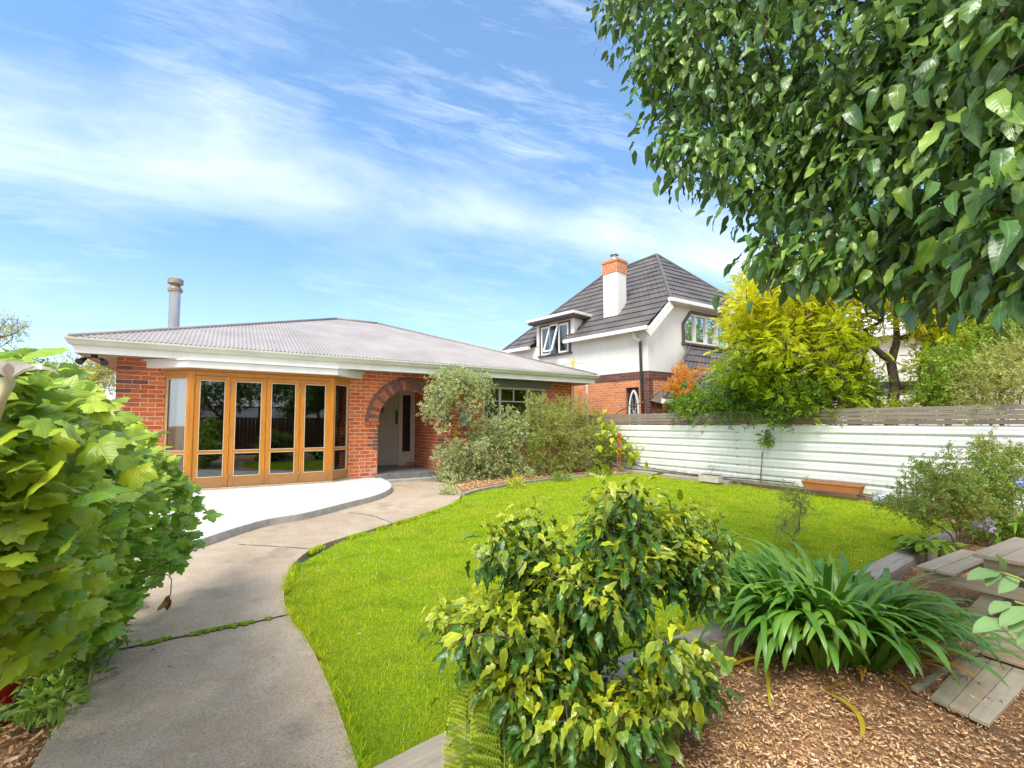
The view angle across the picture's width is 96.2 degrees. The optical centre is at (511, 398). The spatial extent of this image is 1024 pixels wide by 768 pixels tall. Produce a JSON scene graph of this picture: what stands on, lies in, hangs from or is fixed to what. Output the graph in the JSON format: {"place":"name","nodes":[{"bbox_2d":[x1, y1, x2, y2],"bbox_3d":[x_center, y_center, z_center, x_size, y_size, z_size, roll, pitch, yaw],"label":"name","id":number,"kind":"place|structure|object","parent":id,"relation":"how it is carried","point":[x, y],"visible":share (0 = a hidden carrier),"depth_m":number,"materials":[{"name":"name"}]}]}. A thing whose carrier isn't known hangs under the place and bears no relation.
{"place":"outdoors","nodes":[
{"label":"outdoors","id":0,"kind":"place"},
{"bbox_2d":[0,570,144,767],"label":"bed","id":1,"kind":"object","parent":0,"point":[4,746],"depth_m":2.01,"materials":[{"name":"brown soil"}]},
{"bbox_2d":[0,679,21,726],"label":"flower","id":2,"kind":"object","parent":1,"relation":"on","point":[7,690],"visible":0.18,"depth_m":2.15,"materials":[{"name":"plant"}]},
{"bbox_2d":[0,586,150,738],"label":"weeds","id":3,"kind":"object","parent":1,"relation":"on","point":[28,694],"visible":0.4,"depth_m":2.17,"materials":[{"name":"green plant"}]},
{"bbox_2d":[0,347,224,703],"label":"grape vine","id":4,"kind":"object","parent":1,"relation":"on","point":[90,480],"visible":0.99,"depth_m":1.02,"materials":[{"name":"green plant"}]},
{"bbox_2d":[0,361,58,420],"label":"white flower","id":5,"kind":"object","parent":4,"relation":"attached to","point":[9,370],"visible":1,"depth_m":0.62,"materials":[{"name":"white plant"}]},
{"bbox_2d":[146,574,171,610],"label":"dead shoot","id":6,"kind":"object","parent":4,"relation":"attached to","point":[166,603],"visible":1,"depth_m":2.63,"materials":[{"name":"brown plant"}]},
{"bbox_2d":[31,480,460,767],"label":"path","id":7,"kind":"structure","parent":0,"point":[238,697],"depth_m":2.49,"materials":[{"name":"concrete"}]},
{"bbox_2d":[119,614,286,649],"bbox_3d":[-2.008,1.537,3.029,0.956,0.001,0.046,2,-4,-33],"label":"path joint","id":8,"kind":"object","parent":7,"relation":"on","point":[202,632],"visible":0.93,"depth_m":2.97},
{"bbox_2d":[140,616,271,644],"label":"path moss","id":9,"kind":"object","parent":7,"relation":"on","point":[200,631],"visible":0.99,"depth_m":3.02,"materials":[{"name":"green plant"}]},
{"bbox_2d":[134,477,391,560],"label":"patio","id":10,"kind":"structure","parent":0,"point":[243,510],"depth_m":7.43,"materials":[{"name":"paint"}]},
{"bbox_2d":[0,0,941,399],"label":"sky","id":11,"kind":"structure","parent":0,"point":[458,170],"materials":[{"name":"blue"}]},
{"bbox_2d":[446,466,623,491],"bbox_3d":[0.076,2.233,13.235,7.200,0.215,4.231,3,-4,-42],"label":"garden bed","id":12,"kind":"object","parent":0,"point":[502,482],"visible":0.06,"depth_m":11.26,"materials":[{"name":"brown wood"}]},
{"bbox_2d":[436,479,463,494],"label":"bed plant","id":13,"kind":"object","parent":12,"relation":"on","point":[450,491],"visible":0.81,"depth_m":8.92,"materials":[{"name":"grey plant"}]},
{"bbox_2d":[415,363,539,484],"bbox_3d":[-0.749,0.735,11.665,3.653,3.199,1.484,2,-4,-34],"label":"grey green shrub","id":14,"kind":"object","parent":12,"relation":"on","point":[445,387],"visible":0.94,"depth_m":11.39,"materials":[{"name":"green plant"}]},
{"bbox_2d":[516,466,536,477],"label":"bed plant","id":15,"kind":"object","parent":12,"relation":"on","point":[529,472],"visible":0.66,"depth_m":11.83,"materials":[{"name":"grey plant"}]},
{"bbox_2d":[525,413,546,475],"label":"slender shrub","id":16,"kind":"object","parent":12,"relation":"on","point":[532,445],"visible":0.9,"depth_m":12.14,"materials":[{"name":"green plant"}]},
{"bbox_2d":[516,389,616,475],"bbox_3d":[1.706,1.068,13.173,3.809,2.707,1.578,2,-4,-35],"label":"olive shrub","id":17,"kind":"object","parent":12,"relation":"on","point":[559,430],"visible":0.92,"depth_m":12.87,"materials":[{"name":"green plant"}]},
{"bbox_2d":[563,359,588,463],"bbox_3d":[2.023,0.458,15.287,1.092,3.588,0.173,-3,-4,40],"label":"pipe frame","id":18,"kind":"object","parent":12,"relation":"on","point":[573,362],"visible":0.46,"depth_m":15.08,"materials":[{"name":"metal"}]},
{"bbox_2d":[587,464,618,470],"bbox_3d":[2.796,2.129,14.039,0.212,0.132,1.300,2,-4,-31],"label":"sleeper","id":19,"kind":"object","parent":12,"relation":"on","point":[612,468],"visible":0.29,"depth_m":13.61,"materials":[{"name":"grey wood"}]},
{"bbox_2d":[286,473,958,767],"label":"lawn","id":20,"kind":"structure","parent":0,"point":[356,687],"depth_m":3.92,"materials":[{"name":"plant"}]},
{"bbox_2d":[277,499,460,767],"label":"edge grass","id":21,"kind":"structure","parent":20,"relation":"on","point":[341,702],"depth_m":2.77,"materials":[{"name":"green plant"}]},
{"bbox_2d":[502,470,529,489],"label":"bed plant","id":22,"kind":"object","parent":20,"relation":"on","point":[514,480],"visible":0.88,"depth_m":10.10,"materials":[{"name":"yellow plant"}]},
{"bbox_2d":[460,472,631,495],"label":"kerb","id":23,"kind":"structure","parent":20,"relation":"on","point":[469,492],"depth_m":10.85,"materials":[{"name":"concrete"}]},
{"bbox_2d":[548,469,572,481],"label":"bed plant","id":24,"kind":"object","parent":20,"relation":"on","point":[556,475],"visible":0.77,"depth_m":11.25,"materials":[{"name":"green plant"}]},
{"bbox_2d":[586,466,609,476],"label":"bed plant","id":25,"kind":"object","parent":20,"relation":"on","point":[602,470],"visible":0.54,"depth_m":12.30,"materials":[{"name":"green plant"}]},
{"bbox_2d":[593,409,643,466],"bbox_3d":[3.044,1.222,13.420,1.439,1.876,1.055,0,-3,0],"label":"leaning sapling","id":26,"kind":"object","parent":20,"relation":"on","point":[612,437],"visible":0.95,"depth_m":13.29,"materials":[{"name":"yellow plant"}]},
{"bbox_2d":[617,433,620,471],"bbox_3d":[3.033,1.553,13.032,0.077,1.154,0.323,-1,-4,25],"label":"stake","id":27,"kind":"object","parent":20,"relation":"on","point":[618,452],"visible":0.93,"depth_m":13.03,"materials":[{"name":"red paint"}]},
{"bbox_2d":[760,452,762,488],"bbox_3d":[5.411,1.565,9.962,0.083,0.806,0.022,0,-3,0],"label":"garden stake","id":28,"kind":"object","parent":20,"relation":"on","point":[761,470],"visible":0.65,"depth_m":9.96,"materials":[{"name":"beige wood"}]},
{"bbox_2d":[753,429,775,488],"bbox_3d":[5.528,1.315,9.984,0.396,1.310,0.498,3,-4,-43],"label":"staked sapling","id":29,"kind":"object","parent":20,"relation":"on","point":[768,443],"visible":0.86,"depth_m":9.97,"materials":[{"name":"green plant"}]},
{"bbox_2d":[760,476,822,547],"bbox_3d":[3.112,1.301,5.131,0.629,0.889,0.706,0,-3,0],"label":"twiggy shrub","id":30,"kind":"object","parent":20,"relation":"on","point":[794,505],"visible":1,"depth_m":5.11,"materials":[{"name":"green plant"}]},
{"bbox_2d":[572,404,1023,512],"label":"boundary fence","id":31,"kind":"object","parent":20,"relation":"on","point":[872,458],"visible":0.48,"depth_m":9.15,"materials":[{"name":"white wood"}]},
{"bbox_2d":[609,456,793,483],"bbox_3d":[4.403,1.788,11.857,0.023,0.312,5.487,2,-4,-31],"label":"garden cable","id":32,"kind":"object","parent":31,"relation":"attached to","point":[723,477],"visible":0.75,"depth_m":10.75,"materials":[{"name":"black rubber"}]},
{"bbox_2d":[645,349,843,437],"bbox_3d":[4.397,0.499,13.386,2.186,3.370,10.241,1,-3,-23],"label":"climbing shrub","id":33,"kind":"object","parent":31,"relation":"attached to","point":[714,399],"visible":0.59,"depth_m":10.37,"materials":[{"name":"green plant"}]},
{"bbox_2d":[801,480,865,494],"bbox_3d":[6.086,1.684,8.731,0.220,0.160,1.005,2,-4,-31],"label":"trough planter","id":34,"kind":"object","parent":20,"relation":"on","point":[840,487],"visible":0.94,"depth_m":8.63,"materials":[{"name":"ceramic"}]},
{"bbox_2d":[872,494,887,504],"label":"hydrangea","id":35,"kind":"object","parent":20,"relation":"on","point":[875,497],"visible":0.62,"depth_m":7.93,"materials":[{"name":"white plant"}]},
{"bbox_2d":[507,521,1023,767],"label":"mulch bed","id":36,"kind":"object","parent":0,"point":[925,716],"visible":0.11,"depth_m":2.33,"materials":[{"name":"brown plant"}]},
{"bbox_2d":[441,681,492,767],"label":"fern","id":37,"kind":"object","parent":36,"relation":"on","point":[452,758],"visible":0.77,"depth_m":1.87,"materials":[{"name":"green plant"}]},
{"bbox_2d":[152,497,864,740],"bbox_3d":[-0.355,1.707,5.135,7.104,0.130,7.368,0,-3,0],"label":"fallen leaf","id":38,"kind":"object","parent":36,"relation":"on","point":[860,719],"depth_m":2.32,"materials":[{"name":"plant"}]},
{"bbox_2d":[448,654,599,767],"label":"fern","id":39,"kind":"object","parent":36,"relation":"on","point":[501,762],"visible":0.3,"depth_m":1.81,"materials":[{"name":"green plant"}]},
{"bbox_2d":[522,718,629,767],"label":"fern","id":40,"kind":"object","parent":36,"relation":"on","point":[590,762],"visible":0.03,"depth_m":1.84,"materials":[{"name":"green plant"}]},
{"bbox_2d":[413,461,754,767],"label":"variegated shrub","id":41,"kind":"object","parent":36,"relation":"on","point":[556,629],"visible":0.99,"depth_m":1.88,"materials":[{"name":"green plant"}]},
{"bbox_2d":[583,755,661,767],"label":"fern","id":42,"kind":"object","parent":36,"relation":"on","point":[647,765],"visible":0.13,"depth_m":1.89,"materials":[{"name":"green plant"}]},
{"bbox_2d":[664,533,1023,709],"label":"strap leaf clump","id":43,"kind":"object","parent":36,"relation":"on","point":[825,616],"visible":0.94,"depth_m":2.74,"materials":[{"name":"green plant"}]},
{"bbox_2d":[889,534,967,557],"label":"broad leaf plant","id":44,"kind":"object","parent":36,"relation":"on","point":[919,544],"visible":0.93,"depth_m":4.74,"materials":[{"name":"green plant"}]},
{"bbox_2d":[872,440,1007,550],"bbox_3d":[4.942,1.138,5.242,2.142,1.325,0.773,1,-3,-22],"label":"bare stemmed bush","id":45,"kind":"object","parent":36,"relation":"on","point":[955,497],"visible":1,"depth_m":5.13,"materials":[{"name":"green leaf"},{"name":"pale twig"}]},
{"bbox_2d":[910,644,988,693],"bbox_3d":[2.695,1.629,2.795,1.075,0.022,0.041,2,-4,-28],"label":"timber batten","id":46,"kind":"object","parent":36,"relation":"on","point":[918,687],"visible":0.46,"depth_m":2.66,"materials":[{"name":"grey wood"}]},
{"bbox_2d":[916,537,1023,616],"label":"picnic table","id":47,"kind":"object","parent":36,"relation":"on","point":[1010,552],"visible":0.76,"depth_m":3.56,"materials":[{"name":"grey wood"}]},
{"bbox_2d":[930,657,1023,727],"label":"board panel","id":48,"kind":"object","parent":36,"relation":"on","point":[950,693],"visible":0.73,"depth_m":2.51,"materials":[{"name":"grey wood"}]},
{"bbox_2d":[981,645,1023,667],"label":"plywood sheet","id":49,"kind":"object","parent":48,"relation":"on","point":[1011,659],"visible":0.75,"depth_m":2.79,"materials":[{"name":"beige wood"}]},
{"bbox_2d":[985,626,1023,659],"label":"plywood sheet","id":50,"kind":"object","parent":49,"relation":"on","point":[1008,645],"depth_m":2.93,"materials":[{"name":"beige wood"}]},
{"bbox_2d":[951,425,1023,545],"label":"bush","id":51,"kind":"object","parent":36,"relation":"on","point":[1000,486],"visible":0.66,"depth_m":5.81,"materials":[{"name":"green plant"}]},
{"bbox_2d":[951,478,1023,538],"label":"strap leaf clump","id":52,"kind":"object","parent":36,"relation":"on","point":[1016,529],"visible":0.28,"depth_m":5.78,"materials":[{"name":"green plant"}]},
{"bbox_2d":[962,508,1013,544],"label":"purple flowers","id":53,"kind":"object","parent":36,"relation":"on","point":[992,530],"visible":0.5,"depth_m":5.66,"materials":[{"name":"green plant"}]},
{"bbox_2d":[586,464,1019,528],"bbox_3d":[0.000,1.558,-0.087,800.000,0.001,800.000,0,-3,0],"label":"ground","id":54,"kind":"structure","parent":0,"point":[843,495],"depth_m":10.31,"materials":[{"name":"brown soil"}]},
{"bbox_2d":[0,309,32,348],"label":"background tree","id":55,"kind":"object","parent":54,"relation":"on","point":[5,334],"visible":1,"depth_m":15.07,"materials":[{"name":"green plant"}]},
{"bbox_2d":[11,347,58,367],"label":"background hedge","id":56,"kind":"object","parent":54,"relation":"on","point":[41,361],"visible":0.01,"depth_m":15.49,"materials":[{"name":"green plant"}]},
{"bbox_2d":[44,352,115,394],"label":"background shrub","id":57,"kind":"object","parent":54,"relation":"on","point":[102,374],"visible":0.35,"depth_m":13.28,"materials":[{"name":"green plant"}]},
{"bbox_2d":[64,277,599,490],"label":"brick house","id":58,"kind":"structure","parent":54,"relation":"on","point":[276,403],"depth_m":10.83,"materials":[{"name":"brick"}]},
{"bbox_2d":[75,355,108,365],"bbox_3d":[-7.511,-0.682,8.233,0.454,0.202,0.231,2,-4,-31],"label":"security light","id":59,"kind":"object","parent":58,"relation":"attached to","point":[82,360],"visible":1,"depth_m":8.22,"materials":[{"name":"black metal"}]},
{"bbox_2d":[143,358,364,490],"bbox_3d":[-5.130,0.549,9.543,4.143,2.504,0.755,2,-4,-31],"label":"bay window","id":60,"kind":"structure","parent":58,"relation":"in","point":[182,385],"depth_m":9.27,"materials":[{"name":"brown wood"}]},
{"bbox_2d":[377,392,398,465],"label":"wall","id":61,"kind":"structure","parent":58,"relation":"in","point":[387,452],"depth_m":13.11,"materials":[{"name":"grey paint"}]},
{"bbox_2d":[454,411,475,446],"bbox_3d":[-1.241,0.822,12.125,0.626,0.990,0.100,2,-4,-31],"label":"hose reel","id":62,"kind":"object","parent":58,"relation":"attached to","point":[462,419],"visible":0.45,"depth_m":12.05,"materials":[{"name":"green plastic"}]},
{"bbox_2d":[483,386,543,442],"bbox_3d":[0.062,0.479,13.079,2.200,1.580,0.170,2,-4,-31],"label":"front window","id":63,"kind":"structure","parent":58,"relation":"in","point":[499,401],"depth_m":13.11,"materials":[{"name":"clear glass"}]},
{"bbox_2d":[373,721,481,767],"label":"sleeper","id":64,"kind":"object","parent":54,"relation":"on","point":[426,754],"visible":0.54,"depth_m":1.89,"materials":[{"name":"grey wood"}]},
{"bbox_2d":[595,359,709,424],"bbox_3d":[3.138,0.668,15.708,1.338,3.248,8.989,2,-4,-26],"label":"orange maple","id":65,"kind":"object","parent":54,"relation":"on","point":[682,377],"visible":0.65,"depth_m":12.55,"materials":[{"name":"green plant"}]},
{"bbox_2d":[502,253,811,424],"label":"neighbour house","id":66,"kind":"structure","parent":54,"relation":"on","point":[632,333],"depth_m":16.00,"materials":[{"name":"paint"}]},
{"bbox_2d":[538,320,571,357],"bbox_3d":[1.492,-2.258,17.459,0.455,1.253,1.701,3,-4,-42],"label":"dormer window","id":67,"kind":"structure","parent":66,"relation":"in","point":[549,349],"depth_m":17.52,"materials":[{"name":"white glass"}]},
{"bbox_2d":[627,387,638,424],"bbox_3d":[3.987,0.472,15.001,0.130,1.727,0.573,3,-4,-42],"label":"gothic window","id":68,"kind":"structure","parent":66,"relation":"in","point":[633,393],"depth_m":15.02,"materials":[{"name":"white metal"}]},
{"bbox_2d":[681,310,732,350],"bbox_3d":[6.880,-2.383,16.201,2.743,1.206,0.168,2,-4,-31],"label":"upper window","id":69,"kind":"structure","parent":66,"relation":"in","point":[695,323],"depth_m":16.10,"materials":[{"name":"white glass"}]},
{"bbox_2d":[600,616,759,700],"bbox_3d":[1.043,1.630,2.850,1.540,0.202,0.212,2,-4,-32],"label":"sleeper","id":70,"kind":"object","parent":54,"relation":"on","point":[712,633],"visible":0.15,"depth_m":2.96,"materials":[{"name":"grey wood"}]},
{"bbox_2d":[631,470,731,484],"bbox_3d":[4.258,2.109,11.883,0.172,0.252,3.000,2,-4,-31],"label":"sleeper","id":71,"kind":"object","parent":54,"relation":"on","point":[691,478],"visible":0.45,"depth_m":11.85,"materials":[{"name":"beige wood"}]},
{"bbox_2d":[698,474,722,482],"bbox_3d":[4.695,1.893,10.857,0.200,0.168,0.520,2,-4,-31],"label":"white planter","id":72,"kind":"object","parent":71,"relation":"on","point":[710,478],"visible":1,"depth_m":10.75,"materials":[{"name":"concrete"}]},
{"bbox_2d":[701,462,719,474],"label":"grey herb","id":73,"kind":"object","parent":72,"relation":"in","point":[712,467],"visible":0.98,"depth_m":10.87,"materials":[{"name":"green plant"}]},
{"bbox_2d":[586,0,1023,340],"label":"overhanging tree","id":74,"kind":"object","parent":54,"relation":"on","point":[949,74],"visible":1,"depth_m":2.43,"materials":[{"name":"green plant"}]},
{"bbox_2d":[967,554,1023,645],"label":"foreground spray","id":75,"kind":"object","parent":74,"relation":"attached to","point":[1011,618],"visible":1,"depth_m":0.88,"materials":[{"name":"green plant"}]},
{"bbox_2d":[811,307,886,381],"bbox_3d":[12.437,-1.535,15.312,7.239,7.605,4.052,2,-4,-31],"label":"background tree","id":76,"kind":"object","parent":54,"relation":"on","point":[855,327],"visible":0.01,"depth_m":15.56,"materials":[{"name":"green plant"}]},
{"bbox_2d":[703,231,1006,425],"bbox_3d":[7.757,-1.092,9.925,7.651,6.153,3.904,0,-3,0],"label":"golden robinia","id":77,"kind":"object","parent":54,"relation":"on","point":[765,331],"visible":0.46,"depth_m":9.27,"materials":[{"name":"yellow plant"}]},
{"bbox_2d":[819,357,893,424],"bbox_3d":[7.496,0.436,10.252,1.679,3.089,3.148,-2,-4,37],"label":"background shrub","id":78,"kind":"object","parent":54,"relation":"on","point":[875,392],"visible":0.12,"depth_m":9.55,"materials":[{"name":"green plant"}]},
{"bbox_2d":[812,391,928,424],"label":"background shrub","id":79,"kind":"object","parent":54,"relation":"on","point":[893,403],"visible":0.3,"depth_m":8.95,"materials":[{"name":"green plant"}]},
{"bbox_2d":[813,381,951,424],"bbox_3d":[11.203,0.900,14.172,2.524,2.580,3.225,-1,-3,16],"label":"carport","id":80,"kind":"object","parent":54,"relation":"on","point":[885,386],"depth_m":12.82,"materials":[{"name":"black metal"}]},
{"bbox_2d":[854,548,924,580],"bbox_3d":[3.757,1.736,4.572,1.679,0.202,0.212,2,-4,-36],"label":"sleeper","id":81,"kind":"object","parent":54,"relation":"on","point":[900,563],"visible":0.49,"depth_m":4.58,"materials":[{"name":"grey wood"}]},
{"bbox_2d":[793,322,1023,425],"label":"white house","id":82,"kind":"structure","parent":54,"relation":"on","point":[903,350],"depth_m":18.50,"materials":[{"name":"white paint"}]},
{"bbox_2d":[909,530,963,561],"bbox_3d":[5.072,1.787,5.481,1.548,0.202,0.210,2,-4,-35],"label":"sleeper","id":83,"kind":"object","parent":54,"relation":"on","point":[929,555],"visible":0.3,"depth_m":5.56,"materials":[{"name":"grey wood"}]},
{"bbox_2d":[885,324,992,424],"bbox_3d":[7.953,0.284,8.496,2.996,3.199,1.600,3,-4,-44],"label":"background shrub","id":84,"kind":"object","parent":54,"relation":"on","point":[926,394],"visible":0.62,"depth_m":8.46,"materials":[{"name":"green plant"}]},
{"bbox_2d":[931,311,1023,425],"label":"background shrub","id":85,"kind":"object","parent":54,"relation":"on","point":[990,326],"visible":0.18,"depth_m":8.60,"materials":[{"name":"green plant"}]},
{"bbox_2d":[938,320,1023,425],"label":"background shrub","id":86,"kind":"object","parent":54,"relation":"on","point":[1002,380],"visible":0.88,"depth_m":7.47,"materials":[{"name":"green plant"}]}
]}

